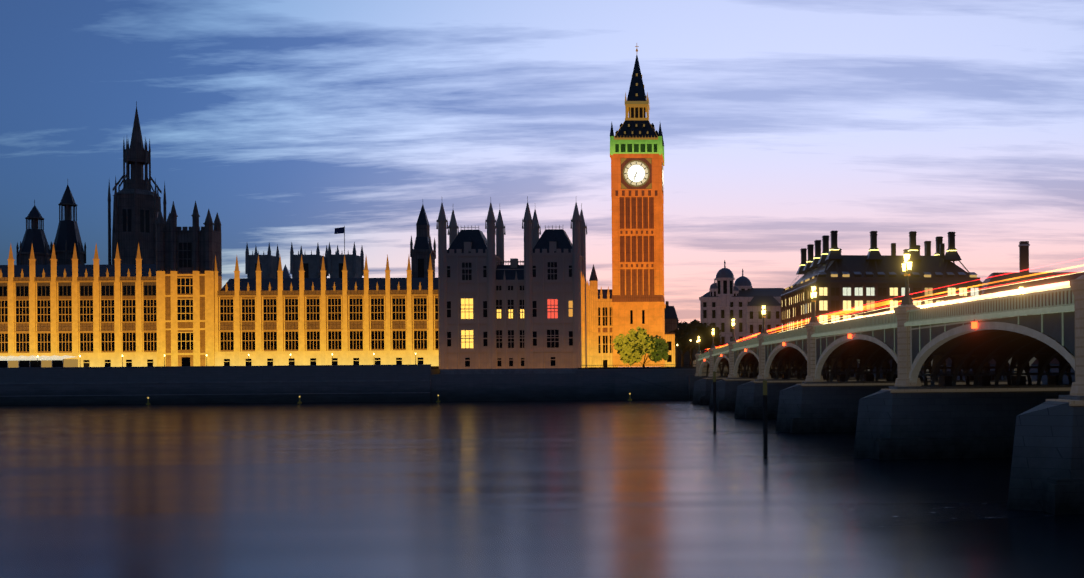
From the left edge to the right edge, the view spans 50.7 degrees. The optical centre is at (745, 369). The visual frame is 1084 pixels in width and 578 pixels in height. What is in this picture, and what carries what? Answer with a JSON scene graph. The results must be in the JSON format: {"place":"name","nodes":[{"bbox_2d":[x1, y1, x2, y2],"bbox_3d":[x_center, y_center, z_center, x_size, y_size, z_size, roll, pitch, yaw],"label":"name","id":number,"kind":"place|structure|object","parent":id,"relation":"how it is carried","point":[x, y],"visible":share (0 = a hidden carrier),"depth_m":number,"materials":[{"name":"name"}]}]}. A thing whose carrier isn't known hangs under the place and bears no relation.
{"place":"outdoors","nodes":[
{"label":"outdoors","id":0,"kind":"place"},
{"bbox_2d":[0,364,1074,404],"bbox_3d":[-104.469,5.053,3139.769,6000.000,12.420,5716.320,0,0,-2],"label":"embankment wall","id":1,"kind":"structure","parent":0,"point":[208,384],"depth_m":280.17,"materials":[{"name":"stone"}]},
{"bbox_2d":[0,355,77,367],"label":"terrace marquee","id":2,"kind":"object","parent":1,"relation":"on","point":[30,361],"visible":0.85,"depth_m":280.11,"materials":[{"name":"white fabric"}]},
{"bbox_2d":[37,353,415,366],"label":"terrace lamp posts","id":3,"kind":"object","parent":1,"relation":"on","point":[248,359],"visible":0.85,"depth_m":280.16,"materials":[{"name":"black metal"}]},
{"bbox_2d":[0,196,586,373],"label":"palace of westminster river front","id":4,"kind":"structure","parent":1,"relation":"on","point":[477,306],"depth_m":287.54,"materials":[{"name":"brown stone"}]},
{"bbox_2d":[16,101,435,277],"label":"towers","id":5,"kind":"structure","parent":4,"relation":"on","point":[136,205],"depth_m":350.31,"materials":[{"name":"stone"}]},
{"bbox_2d":[578,264,695,399],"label":"building","id":6,"kind":"structure","parent":1,"relation":"on","point":[599,326],"depth_m":305.48,"materials":[{"name":"brown stone"}]},
{"bbox_2d":[612,326,668,366],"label":"tree","id":7,"kind":"object","parent":6,"relation":"on","point":[633,347],"visible":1,"depth_m":300.11,"materials":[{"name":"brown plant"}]},
{"bbox_2d":[610,46,665,366],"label":"clock tower","id":8,"kind":"structure","parent":1,"relation":"on","point":[637,165],"depth_m":323.72,"materials":[{"name":"brown stone"}]},
{"bbox_2d":[669,324,699,366],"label":"street tree","id":9,"kind":"object","parent":1,"relation":"on","point":[685,335],"visible":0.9,"depth_m":349.58,"materials":[{"name":"green plant"}]},
{"bbox_2d":[679,320,711,366],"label":"street tree","id":10,"kind":"object","parent":1,"relation":"on","point":[704,330],"visible":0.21,"depth_m":369.92,"materials":[{"name":"green plant"}]},
{"bbox_2d":[688,320,720,353],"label":"street tree","id":11,"kind":"object","parent":1,"relation":"on","point":[717,330],"visible":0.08,"depth_m":389.64,"materials":[{"name":"green plant"}]},
{"bbox_2d":[695,331,723,352],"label":"street tree","id":12,"kind":"object","parent":1,"relation":"on","point":[706,343],"visible":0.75,"depth_m":362.82,"materials":[{"name":"green plant"}]},
{"bbox_2d":[664,241,1083,366],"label":"background buildings","id":13,"kind":"structure","parent":1,"relation":"on","point":[725,300],"depth_m":399.82,"materials":[{"name":"stone"}]},
{"bbox_2d":[0,400,1083,577],"bbox_3d":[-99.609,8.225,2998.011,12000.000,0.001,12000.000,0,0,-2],"label":"river water","id":14,"kind":"structure","parent":0,"point":[574,489],"depth_m":65.25,"materials":[{"name":"blue liquid"}]},
{"bbox_2d":[713,371,715,431],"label":"mooring pile","id":15,"kind":"object","parent":14,"relation":"in","point":[714,401],"visible":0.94,"depth_m":134.70,"materials":[{"name":"black wood"}]},
{"bbox_2d":[763,380,767,456],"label":"mooring pile","id":16,"kind":"object","parent":14,"relation":"in","point":[765,441],"visible":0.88,"depth_m":94.28,"materials":[{"name":"black wood"}]},
{"bbox_2d":[667,403,1011,526],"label":"river pier turbulence","id":17,"kind":"object","parent":14,"relation":"on","point":[877,504],"visible":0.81,"depth_m":58.77,"materials":[{"name":"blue liquid"}]},
{"bbox_2d":[688,250,1083,514],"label":"bridge","id":18,"kind":"structure","parent":14,"relation":"in","point":[1034,429],"depth_m":92.74,"materials":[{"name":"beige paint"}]},
{"bbox_2d":[0,0,1083,322],"label":"sky","id":19,"kind":"structure","parent":0,"point":[786,125],"materials":[{"name":"blue"}]},
{"bbox_2d":[780,231,981,364],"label":"office building","id":20,"kind":"structure","parent":0,"point":[870,283],"depth_m":321.27,"materials":[{"name":"brown metal"}]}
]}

